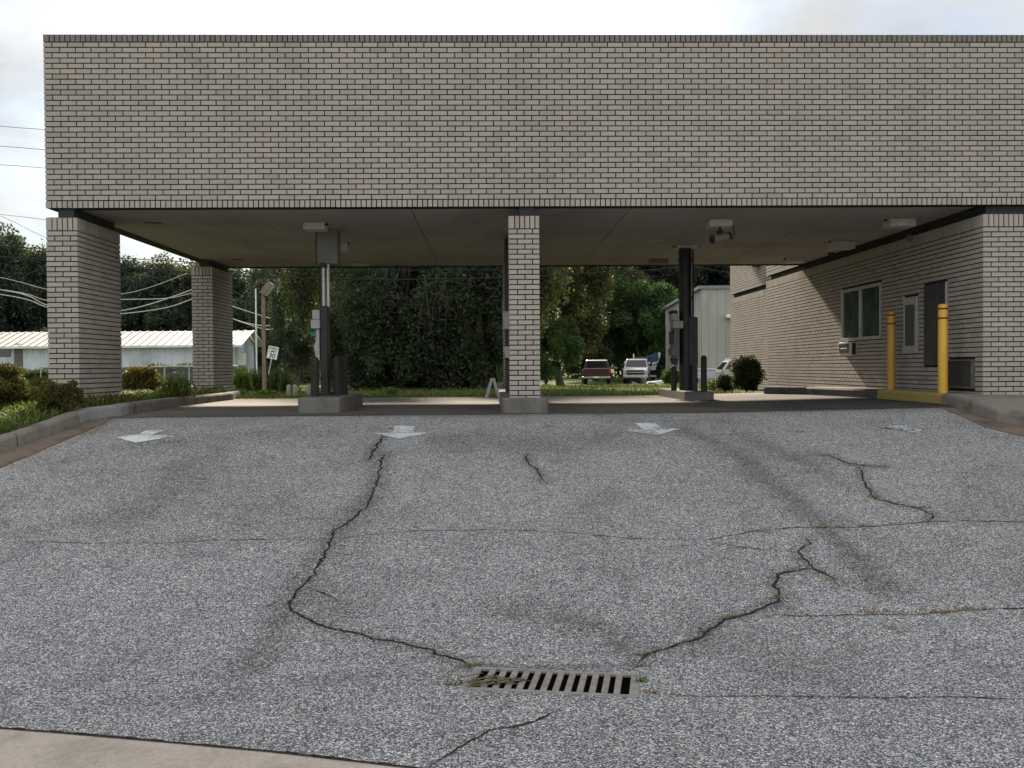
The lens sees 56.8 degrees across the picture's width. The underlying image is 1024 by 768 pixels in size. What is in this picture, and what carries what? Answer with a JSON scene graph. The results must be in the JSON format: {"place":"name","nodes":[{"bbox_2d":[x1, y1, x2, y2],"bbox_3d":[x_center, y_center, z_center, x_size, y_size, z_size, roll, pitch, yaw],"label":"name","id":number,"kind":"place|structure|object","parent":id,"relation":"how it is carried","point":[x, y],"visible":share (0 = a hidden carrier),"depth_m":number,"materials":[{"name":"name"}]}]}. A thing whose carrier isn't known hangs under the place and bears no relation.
{"place":"outdoors","nodes":[
{"label":"outdoors","id":0,"kind":"place"},
{"bbox_2d":[0,246,569,270],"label":"power line","id":1,"kind":"object","parent":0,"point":[308,269],"visible":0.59,"depth_m":30.46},
{"bbox_2d":[0,256,613,279],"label":"power line","id":2,"kind":"object","parent":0,"point":[334,278],"visible":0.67,"depth_m":30.51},
{"bbox_2d":[614,267,729,273],"bbox_3d":[5.896,-3.469,30.524,5.215,0.641,0.162,0,1,10],"label":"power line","id":3,"kind":"object","parent":2,"relation":"attached to","point":[671,268],"visible":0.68,"depth_m":30.70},
{"bbox_2d":[496,364,504,387],"bbox_3d":[-0.225,-0.164,18.550,0.168,0.502,0.162,0,1,-1],"label":"planter","id":4,"kind":"object","parent":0,"point":[500,383],"visible":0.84,"depth_m":18.52,"materials":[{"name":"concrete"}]},
{"bbox_2d":[0,407,1023,767],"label":"asphalt","id":5,"kind":"structure","parent":0,"point":[352,587],"depth_m":6.52,"materials":[{"name":"asphalt"}]},
{"bbox_2d":[0,418,111,466],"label":"gutter","id":6,"kind":"object","parent":5,"relation":"on","point":[9,456],"visible":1,"depth_m":10.65,"materials":[{"name":"concrete"}]},
{"bbox_2d":[116,430,170,442],"bbox_3d":[-4.220,0.603,10.992,0.556,0.098,0.575,0,1,38],"label":"painted arrow","id":7,"kind":"object","parent":5,"relation":"on","point":[146,435],"visible":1,"depth_m":10.93,"materials":[{"name":"white paint"}]},
{"bbox_2d":[0,726,421,767],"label":"concrete road edge","id":8,"kind":"object","parent":5,"relation":"on","point":[27,748],"visible":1,"depth_m":3.95,"materials":[{"name":"concrete"}]},
{"bbox_2d":[375,426,424,438],"bbox_3d":[-1.288,0.562,11.159,0.609,0.104,0.590,0,1,40],"label":"painted arrow","id":9,"kind":"object","parent":5,"relation":"on","point":[410,429],"visible":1,"depth_m":11.03,"materials":[{"name":"white paint"}]},
{"bbox_2d":[461,666,640,696],"bbox_3d":[0.213,1.831,4.898,0.892,0.600,0.354,0,1,9],"label":"drain grate","id":10,"kind":"object","parent":5,"relation":"in","point":[585,683],"visible":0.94,"depth_m":4.98,"materials":[{"name":"metal"}]},
{"bbox_2d":[461,673,530,686],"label":"leaf litter","id":11,"kind":"object","parent":10,"relation":"on","point":[478,682],"visible":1,"depth_m":4.85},
{"bbox_2d":[148,397,1021,693],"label":"crack weeds","id":12,"kind":"object","parent":5,"relation":"on","point":[730,547],"visible":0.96,"depth_m":6.04,"materials":[{"name":"plant"}]},
{"bbox_2d":[627,423,676,434],"bbox_3d":[1.633,0.532,11.286,0.596,0.101,0.600,1,1,44],"label":"painted arrow","id":13,"kind":"object","parent":5,"relation":"on","point":[653,428],"visible":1,"depth_m":11.19,"materials":[{"name":"white paint"}]},
{"bbox_2d":[764,386,1023,426],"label":"kerb","id":14,"kind":"structure","parent":5,"relation":"on","point":[992,411],"depth_m":13.70,"materials":[{"name":"concrete"}]},
{"bbox_2d":[887,311,894,389],"bbox_3d":[5.991,-0.526,14.977,0.127,1.258,0.127,0,1,-1],"label":"yellow bollard","id":15,"kind":"object","parent":14,"relation":"on","point":[890,350],"visible":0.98,"depth_m":14.93,"materials":[{"name":"metal"}]},
{"bbox_2d":[937,304,947,392],"bbox_3d":[6.029,-0.494,13.261,0.136,1.254,0.136,0,1,-1],"label":"yellow bollard","id":16,"kind":"object","parent":14,"relation":"on","point":[942,317],"visible":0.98,"depth_m":13.21,"materials":[{"name":"metal"}]},
{"bbox_2d":[880,422,928,432],"bbox_3d":[4.652,0.512,11.243,0.417,0.092,0.467,-1,1,-45],"label":"painted arrow","id":17,"kind":"object","parent":5,"relation":"on","point":[900,427],"visible":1,"depth_m":11.19,"materials":[{"name":"paint"}]},
{"bbox_2d":[944,408,1023,435],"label":"gutter","id":18,"kind":"object","parent":5,"relation":"on","point":[990,423],"visible":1,"depth_m":11.47,"materials":[{"name":"concrete"}]},
{"bbox_2d":[0,0,1023,367],"label":"sky","id":19,"kind":"structure","parent":0,"point":[23,23],"materials":[{"name":"white"}]},
{"bbox_2d":[122,369,906,417],"bbox_3d":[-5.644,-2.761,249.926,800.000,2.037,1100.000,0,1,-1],"label":"ground","id":20,"kind":"structure","parent":0,"point":[572,381],"depth_m":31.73,"materials":[{"name":"plant"}]},
{"bbox_2d":[0,251,16,325],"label":"tree","id":21,"kind":"object","parent":20,"relation":"on","point":[3,286],"visible":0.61,"depth_m":102.59,"materials":[{"name":"green plant"}]},
{"bbox_2d":[0,222,48,342],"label":"tree","id":22,"kind":"object","parent":20,"relation":"on","point":[26,307],"visible":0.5,"depth_m":104.37,"materials":[{"name":"green plant"}]},
{"bbox_2d":[2,235,48,332],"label":"tree","id":23,"kind":"object","parent":20,"relation":"on","point":[30,326],"visible":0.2,"depth_m":106.15,"materials":[{"name":"green plant"}]},
{"bbox_2d":[20,250,47,331],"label":"tree","id":24,"kind":"object","parent":20,"relation":"on","point":[44,277],"visible":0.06,"depth_m":106.34,"materials":[{"name":"green plant"}]},
{"bbox_2d":[19,366,49,382],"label":"hedge bush","id":25,"kind":"object","parent":20,"relation":"on","point":[27,373],"visible":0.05,"depth_m":56.77,"materials":[{"name":"green plant"}]},
{"bbox_2d":[0,393,211,434],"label":"planting bed","id":26,"kind":"object","parent":20,"relation":"on","point":[39,420],"visible":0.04,"depth_m":11.40,"materials":[{"name":"plant"}]},
{"bbox_2d":[0,362,32,404],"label":"shrub","id":27,"kind":"object","parent":26,"relation":"on","point":[12,386],"visible":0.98,"depth_m":12.36,"materials":[{"name":"green plant"}]},
{"bbox_2d":[27,374,59,410],"bbox_3d":[-5.820,0.130,11.847,0.463,0.502,0.365,0,1,-1],"label":"shrub","id":28,"kind":"object","parent":26,"relation":"on","point":[42,390],"visible":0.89,"depth_m":11.76,"materials":[{"name":"green plant"}]},
{"bbox_2d":[52,379,84,411],"bbox_3d":[-5.546,0.143,11.820,0.378,0.423,0.347,0,1,39],"label":"shrub","id":29,"kind":"object","parent":26,"relation":"on","point":[68,396],"visible":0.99,"depth_m":11.75,"materials":[{"name":"green plant"}]},
{"bbox_2d":[0,385,234,434],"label":"grass strip","id":30,"kind":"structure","parent":26,"relation":"on","point":[136,394],"depth_m":12.46,"materials":[{"name":"plant"}]},
{"bbox_2d":[121,364,164,391],"bbox_3d":[-6.324,-0.026,16.297,0.786,0.636,0.704,0,1,-1],"label":"shrub","id":31,"kind":"object","parent":26,"relation":"on","point":[144,377],"visible":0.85,"depth_m":16.08,"materials":[{"name":"green plant"}]},
{"bbox_2d":[155,374,200,396],"bbox_3d":[-5.715,0.022,16.195,0.687,0.418,0.753,0,1,12],"label":"weed clump","id":32,"kind":"object","parent":26,"relation":"on","point":[183,386],"visible":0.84,"depth_m":16.09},
{"bbox_2d":[0,390,240,452],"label":"kerb","id":33,"kind":"structure","parent":20,"relation":"on","point":[33,432],"depth_m":12.10,"materials":[{"name":"concrete"}]},
{"bbox_2d":[0,330,261,373],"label":"metal building","id":34,"kind":"structure","parent":20,"relation":"on","point":[31,353],"depth_m":69.43,"materials":[{"name":"white"}]},
{"bbox_2d":[0,349,10,356],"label":"window","id":35,"kind":"structure","parent":34,"relation":"in","point":[3,352],"depth_m":69.07,"materials":[{"name":"grey glass"}]},
{"bbox_2d":[14,344,22,366],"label":"door","id":36,"kind":"structure","parent":34,"relation":"in","point":[18,353],"depth_m":69.12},
{"bbox_2d":[40,365,237,383],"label":"chain link fence","id":37,"kind":"object","parent":20,"relation":"on","point":[188,370],"visible":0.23,"depth_m":51.57,"materials":[{"name":"metal"}]},
{"bbox_2d":[119,253,183,338],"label":"tree","id":38,"kind":"object","parent":20,"relation":"on","point":[132,280],"visible":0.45,"depth_m":99.52,"materials":[{"name":"green plant"}]},
{"bbox_2d":[121,363,183,384],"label":"hedge bush","id":39,"kind":"object","parent":20,"relation":"on","point":[158,371],"visible":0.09,"depth_m":57.43,"materials":[{"name":"green plant"}]},
{"bbox_2d":[127,252,192,335],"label":"tree","id":40,"kind":"object","parent":20,"relation":"on","point":[182,320],"visible":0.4,"depth_m":99.80,"materials":[{"name":"green plant"}]},
{"bbox_2d":[162,362,252,384],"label":"hedge bush","id":41,"kind":"object","parent":20,"relation":"on","point":[184,369],"visible":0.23,"depth_m":57.17,"materials":[{"name":"green plant"}]},
{"bbox_2d":[188,268,255,330],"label":"tree","id":42,"kind":"object","parent":20,"relation":"on","point":[239,285],"visible":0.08,"depth_m":97.32,"materials":[{"name":"green plant"}]},
{"bbox_2d":[233,365,254,391],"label":"weed clump","id":43,"kind":"object","parent":20,"relation":"on","point":[242,381],"visible":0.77,"depth_m":27.20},
{"bbox_2d":[232,268,275,374],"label":"tree","id":44,"kind":"object","parent":20,"relation":"on","point":[239,314],"visible":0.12,"depth_m":92.57,"materials":[{"name":"green plant"}]},
{"bbox_2d":[255,289,257,372],"bbox_3d":[-9.650,-1.667,35.767,0.080,3.877,0.076,0,1,-1],"label":"flag pole","id":45,"kind":"object","parent":20,"relation":"on","point":[256,326],"visible":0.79,"depth_m":35.73,"materials":[{"name":"metal"}]},
{"bbox_2d":[248,367,271,392],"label":"weed clump","id":46,"kind":"object","parent":20,"relation":"on","point":[257,380],"visible":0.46,"depth_m":28.14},
{"bbox_2d":[247,389,279,395],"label":"weed clump","id":47,"kind":"object","parent":20,"relation":"on","point":[264,392],"visible":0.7,"depth_m":23.30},
{"bbox_2d":[260,281,274,389],"bbox_3d":[-6.905,-1.302,26.812,0.383,3.176,0.320,0,1,-1],"label":"lamp post","id":48,"kind":"object","parent":20,"relation":"on","point":[267,289],"visible":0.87,"depth_m":26.78,"materials":[{"name":"brown metal"}]},
{"bbox_2d":[267,346,278,373],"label":"speed limit sign","id":49,"kind":"object","parent":20,"relation":"on","point":[272,353],"visible":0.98,"depth_m":57.65,"materials":[{"name":"metal"}]},
{"bbox_2d":[244,268,321,382],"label":"tree","id":50,"kind":"object","parent":20,"relation":"on","point":[251,308],"visible":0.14,"depth_m":85.71,"materials":[{"name":"green plant"}]},
{"bbox_2d":[266,367,302,393],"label":"weed clump","id":51,"kind":"object","parent":20,"relation":"on","point":[280,381],"visible":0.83,"depth_m":27.66,"materials":[{"name":"plant"}]},
{"bbox_2d":[266,274,318,385],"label":"tree","id":52,"kind":"object","parent":20,"relation":"on","point":[297,346],"visible":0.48,"depth_m":65.08,"materials":[{"name":"green plant"}]},
{"bbox_2d":[276,268,337,388],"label":"tree","id":53,"kind":"object","parent":20,"relation":"on","point":[302,295],"visible":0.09,"depth_m":41.40,"materials":[{"name":"green plant"}]},
{"bbox_2d":[25,247,662,382],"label":"woods","id":54,"kind":"object","parent":20,"relation":"on","point":[259,349],"depth_m":113.54,"materials":[{"name":"plant"}]},
{"bbox_2d":[306,267,426,388],"bbox_3d":[-5.599,-5.742,37.772,6.357,13.741,6.236,-1,1,-41],"label":"tree","id":55,"kind":"object","parent":20,"relation":"on","point":[336,338],"visible":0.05,"depth_m":35.75,"materials":[{"name":"green plant"}]},
{"bbox_2d":[379,386,399,395],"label":"weed clump","id":56,"kind":"object","parent":20,"relation":"on","point":[390,391],"visible":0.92,"depth_m":22.89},
{"bbox_2d":[333,267,465,390],"bbox_3d":[-4.267,-5.044,35.681,5.141,12.680,6.088,-1,1,-15],"label":"tree","id":57,"kind":"object","parent":20,"relation":"on","point":[401,343],"visible":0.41,"depth_m":33.93,"materials":[{"name":"green plant"}]},
{"bbox_2d":[325,268,381,322],"bbox_3d":[-5.659,-3.094,33.831,2.030,2.332,0.208,0,1,-1],"label":"hanging vine","id":58,"kind":"object","parent":57,"relation":"hanging from","point":[346,290],"visible":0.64,"depth_m":33.81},
{"bbox_2d":[365,268,411,314],"bbox_3d":[-4.294,-3.172,32.862,1.651,1.855,0.202,0,1,-1],"label":"hanging vine","id":59,"kind":"object","parent":57,"relation":"hanging from","point":[387,289],"visible":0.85,"depth_m":32.85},
{"bbox_2d":[413,272,458,356],"bbox_3d":[-2.625,-2.411,32.910,1.588,2.940,0.205,0,1,-1],"label":"hanging vine","id":60,"kind":"object","parent":57,"relation":"hanging from","point":[434,303],"visible":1,"depth_m":32.90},
{"bbox_2d":[359,267,502,389],"bbox_3d":[-2.681,-5.475,36.862,6.229,12.325,6.353,0,1,27],"label":"tree","id":61,"kind":"object","parent":20,"relation":"on","point":[416,383],"visible":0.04,"depth_m":35.52,"materials":[{"name":"green plant"}]},
{"bbox_2d":[408,267,539,389],"bbox_3d":[-1.312,-5.332,36.314,6.019,12.744,6.034,-1,1,-17],"label":"tree","id":62,"kind":"object","parent":20,"relation":"on","point":[477,366],"visible":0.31,"depth_m":34.47,"materials":[{"name":"green plant"}]},
{"bbox_2d":[464,267,574,342],"bbox_3d":[0.100,-6.166,38.337,5.170,12.923,5.769,0,1,33],"label":"tree","id":63,"kind":"object","parent":20,"relation":"on","point":[547,288],"visible":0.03,"depth_m":37.85,"materials":[{"name":"green plant"}]},
{"bbox_2d":[43,34,1023,404],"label":"bank building","id":64,"kind":"structure","parent":20,"relation":"on","point":[217,156],"depth_m":12.68,"materials":[{"name":"beige brick"}]},
{"bbox_2d":[303,222,327,231],"bbox_3d":[-2.914,-2.328,14.057,0.355,0.103,0.300,0,1,-1],"label":"ceiling light","id":65,"kind":"object","parent":64,"relation":"attached to","point":[315,226],"visible":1,"depth_m":13.91,"materials":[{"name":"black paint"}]},
{"bbox_2d":[341,242,349,251],"bbox_3d":[-2.895,-2.353,16.288,0.200,0.131,0.250,0,1,-1],"label":"ceiling light","id":66,"kind":"object","parent":64,"relation":"attached to","point":[344,246],"visible":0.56,"depth_m":16.16,"materials":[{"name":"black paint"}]},
{"bbox_2d":[649,259,668,264],"bbox_3d":[2.964,-2.470,19.164,0.354,0.087,0.300,0,1,-1],"label":"ceiling light","id":67,"kind":"object","parent":64,"relation":"attached to","point":[658,261],"visible":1,"depth_m":19.02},
{"bbox_2d":[706,219,734,243],"bbox_3d":[3.103,-2.245,13.997,0.413,0.364,0.299,0,1,-1],"label":"security camera","id":68,"kind":"object","parent":64,"relation":"attached to","point":[720,235],"visible":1,"depth_m":13.91,"materials":[{"name":"black paint"}]},
{"bbox_2d":[783,257,804,263],"bbox_3d":[5.672,-2.485,19.047,0.393,0.093,0.300,0,1,-1],"label":"ceiling light","id":69,"kind":"object","parent":64,"relation":"attached to","point":[788,260],"visible":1,"depth_m":18.90,"materials":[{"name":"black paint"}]},
{"bbox_2d":[827,240,854,249],"bbox_3d":[5.744,-2.418,16.538,0.429,0.139,0.300,0,1,-1],"label":"ceiling light","id":70,"kind":"object","parent":64,"relation":"attached to","point":[841,245],"visible":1,"depth_m":16.39,"materials":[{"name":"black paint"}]},
{"bbox_2d":[841,282,881,341],"bbox_3d":[6.244,-1.266,16.982,0.053,0.961,1.791,0,1,-1],"label":"teller window","id":71,"kind":"structure","parent":64,"relation":"in","point":[861,307],"depth_m":16.91,"materials":[{"name":"glass"}]},
{"bbox_2d":[882,218,915,228],"bbox_3d":[5.758,-2.386,14.092,0.422,0.118,0.300,0,1,-1],"label":"ceiling light","id":72,"kind":"object","parent":64,"relation":"attached to","point":[898,223],"visible":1,"depth_m":13.95,"materials":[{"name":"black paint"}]},
{"bbox_2d":[539,315,588,385],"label":"tree","id":73,"kind":"object","parent":20,"relation":"on","point":[554,338],"visible":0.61,"depth_m":54.25,"materials":[{"name":"green plant"}]},
{"bbox_2d":[541,266,615,385],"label":"tree","id":74,"kind":"object","parent":20,"relation":"on","point":[589,319],"visible":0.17,"depth_m":56.00,"materials":[{"name":"green plant"}]},
{"bbox_2d":[555,291,615,382],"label":"tree","id":75,"kind":"object","parent":20,"relation":"on","point":[601,353],"visible":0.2,"depth_m":75.93,"materials":[{"name":"green plant"}]},
{"bbox_2d":[582,360,610,383],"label":"pickup truck","id":76,"kind":"object","parent":20,"relation":"on","point":[596,369],"visible":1,"depth_m":63.45,"materials":[{"name":"red paint"}]},
{"bbox_2d":[552,266,648,379],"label":"tree","id":77,"kind":"object","parent":20,"relation":"on","point":[635,268],"visible":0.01,"depth_m":96.01,"materials":[{"name":"green plant"}]},
{"bbox_2d":[579,266,651,380],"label":"tree","id":78,"kind":"object","parent":20,"relation":"on","point":[614,306],"visible":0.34,"depth_m":83.54,"materials":[{"name":"green plant"}]},
{"bbox_2d":[621,359,651,382],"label":"pickup truck","id":79,"kind":"object","parent":20,"relation":"on","point":[636,369],"visible":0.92,"depth_m":68.81,"materials":[{"name":"white paint"}]},
{"bbox_2d":[600,273,677,373],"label":"tree","id":80,"kind":"object","parent":20,"relation":"on","point":[651,319],"visible":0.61,"depth_m":82.08,"materials":[{"name":"green plant"}]},
{"bbox_2d":[613,266,674,364],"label":"tree","id":81,"kind":"object","parent":20,"relation":"on","point":[653,275],"visible":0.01,"depth_m":98.35,"materials":[{"name":"green plant"}]},
{"bbox_2d":[637,352,660,382],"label":"boat on trailer","id":82,"kind":"object","parent":20,"relation":"on","point":[653,359],"visible":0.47,"depth_m":74.81,"materials":[{"name":"white paint"}]},
{"bbox_2d":[660,364,678,384],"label":"weed clump","id":83,"kind":"object","parent":20,"relation":"on","point":[665,378],"visible":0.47,"depth_m":59.96,"materials":[{"name":"green plant"}]},
{"bbox_2d":[638,266,725,372],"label":"tree","id":84,"kind":"object","parent":20,"relation":"on","point":[663,271],"visible":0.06,"depth_m":98.05,"materials":[{"name":"green plant"}]},
{"bbox_2d":[665,266,729,290],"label":"tree","id":85,"kind":"object","parent":20,"relation":"on","point":[703,279],"visible":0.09,"depth_m":97.37,"materials":[{"name":"green plant"}]},
{"bbox_2d":[662,285,733,382],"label":"metal shed","id":86,"kind":"structure","parent":20,"relation":"on","point":[712,311],"depth_m":66.29,"materials":[{"name":"beige"}]},
{"bbox_2d":[698,369,715,378],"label":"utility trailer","id":87,"kind":"object","parent":20,"relation":"on","point":[711,373],"visible":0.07,"depth_m":59.59,"materials":[{"name":"white paint"}]},
{"bbox_2d":[707,377,719,391],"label":"weed clump","id":88,"kind":"object","parent":20,"relation":"on","point":[711,384],"visible":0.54,"depth_m":24.10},
{"bbox_2d":[715,359,730,376],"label":"suv","id":89,"kind":"object","parent":20,"relation":"on","point":[723,367],"visible":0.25,"depth_m":56.75,"materials":[{"name":"white paint"}]},
{"bbox_2d":[714,373,734,391],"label":"round bush","id":90,"kind":"object","parent":20,"relation":"on","point":[723,381],"visible":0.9,"depth_m":22.62,"materials":[{"name":"green plant"}]},
{"bbox_2d":[729,354,767,392],"bbox_3d":[5.327,-0.242,21.478,0.848,0.900,0.916,0,1,-1],"label":"round bush","id":91,"kind":"object","parent":20,"relation":"on","point":[746,371],"visible":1,"depth_m":21.32,"materials":[{"name":"green plant"}]},
{"bbox_2d":[106,393,953,417],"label":"concrete driveway","id":92,"kind":"structure","parent":0,"point":[739,402],"depth_m":14.28,"materials":[{"name":"concrete"}]},
{"bbox_2d":[298,393,362,415],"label":"concrete island","id":93,"kind":"structure","parent":92,"relation":"on","point":[328,404],"depth_m":12.96,"materials":[{"name":"concrete"}]},
{"bbox_2d":[311,357,318,396],"bbox_3d":[-2.818,-0.106,13.544,0.117,0.571,0.117,0,1,-1],"label":"bollard","id":94,"kind":"object","parent":93,"relation":"on","point":[314,376],"visible":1,"depth_m":13.50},
{"bbox_2d":[311,229,340,395],"bbox_3d":[-2.851,-1.111,14.467,0.318,2.553,1.110,0,1,-1],"label":"teller kiosk","id":95,"kind":"object","parent":93,"relation":"on","point":[328,248],"visible":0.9,"depth_m":14.25,"materials":[{"name":"black paint"}]},
{"bbox_2d":[333,356,339,395],"bbox_3d":[-2.583,-0.122,13.975,0.100,0.584,0.100,0,1,-1],"label":"bollard","id":96,"kind":"object","parent":93,"relation":"on","point":[336,371],"visible":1,"depth_m":13.93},
{"bbox_2d":[340,356,347,394],"bbox_3d":[-2.568,-0.132,14.495,0.109,0.585,0.109,0,1,-1],"label":"bollard","id":97,"kind":"object","parent":93,"relation":"on","point":[344,372],"visible":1,"depth_m":14.45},
{"bbox_2d":[485,378,497,396],"bbox_3d":[-0.397,0.074,19.411,0.320,0.380,0.320,0,1,-1],"label":"folding stand","id":98,"kind":"object","parent":92,"relation":"on","point":[489,386],"visible":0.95,"depth_m":19.26,"materials":[{"name":"white paint"}]},
{"bbox_2d":[498,388,547,414],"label":"concrete island","id":99,"kind":"structure","parent":92,"relation":"on","point":[507,403],"depth_m":12.58,"materials":[{"name":"concrete"}]},
{"bbox_2d":[503,238,509,391],"bbox_3d":[-0.024,-1.118,15.586,0.260,2.501,0.600,0,1,-1],"label":"teller kiosk","id":100,"kind":"object","parent":99,"relation":"on","point":[506,329],"visible":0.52,"depth_m":15.38,"materials":[{"name":"black paint"}]},
{"bbox_2d":[659,388,713,399],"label":"concrete island","id":101,"kind":"structure","parent":92,"relation":"on","point":[687,394],"depth_m":16.38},
{"bbox_2d":[671,365,676,390],"bbox_3d":[2.866,-0.105,16.777,0.101,0.449,0.102,0,1,-1],"label":"bollard","id":102,"kind":"object","parent":101,"relation":"on","point":[673,377],"visible":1,"depth_m":16.73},
{"bbox_2d":[668,245,698,389],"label":"teller column","id":103,"kind":"structure","parent":101,"relation":"on","point":[683,339],"depth_m":16.98,"materials":[{"name":"metal"}]},
{"bbox_2d":[701,355,706,391],"bbox_3d":[3.233,-0.177,15.969,0.102,0.616,0.102,0,1,-1],"label":"bollard","id":104,"kind":"object","parent":101,"relation":"on","point":[703,373],"visible":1,"depth_m":15.93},
{"bbox_2d":[791,386,1023,413],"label":"sidewalk","id":105,"kind":"structure","parent":0,"point":[1014,402],"depth_m":12.24,"materials":[{"name":"concrete"}]},
{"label":"utility pole","id":106,"kind":"object","parent":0,"visible":0},
{"bbox_2d":[0,273,186,293],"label":"power line","id":107,"kind":"object","parent":106,"relation":"attached to","point":[123,293],"visible":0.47,"depth_m":58.41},
{"bbox_2d":[0,294,191,313],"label":"power line","id":108,"kind":"object","parent":106,"relation":"attached to","point":[120,313],"visible":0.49,"depth_m":57.42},
{"bbox_2d":[0,289,191,310],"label":"power line","id":109,"kind":"object","parent":106,"relation":"attached to","point":[121,310],"visible":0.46,"depth_m":57.88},
{"bbox_2d":[8,290,191,300],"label":"power line","id":110,"kind":"object","parent":106,"relation":"attached to","point":[120,299],"visible":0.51,"depth_m":58.23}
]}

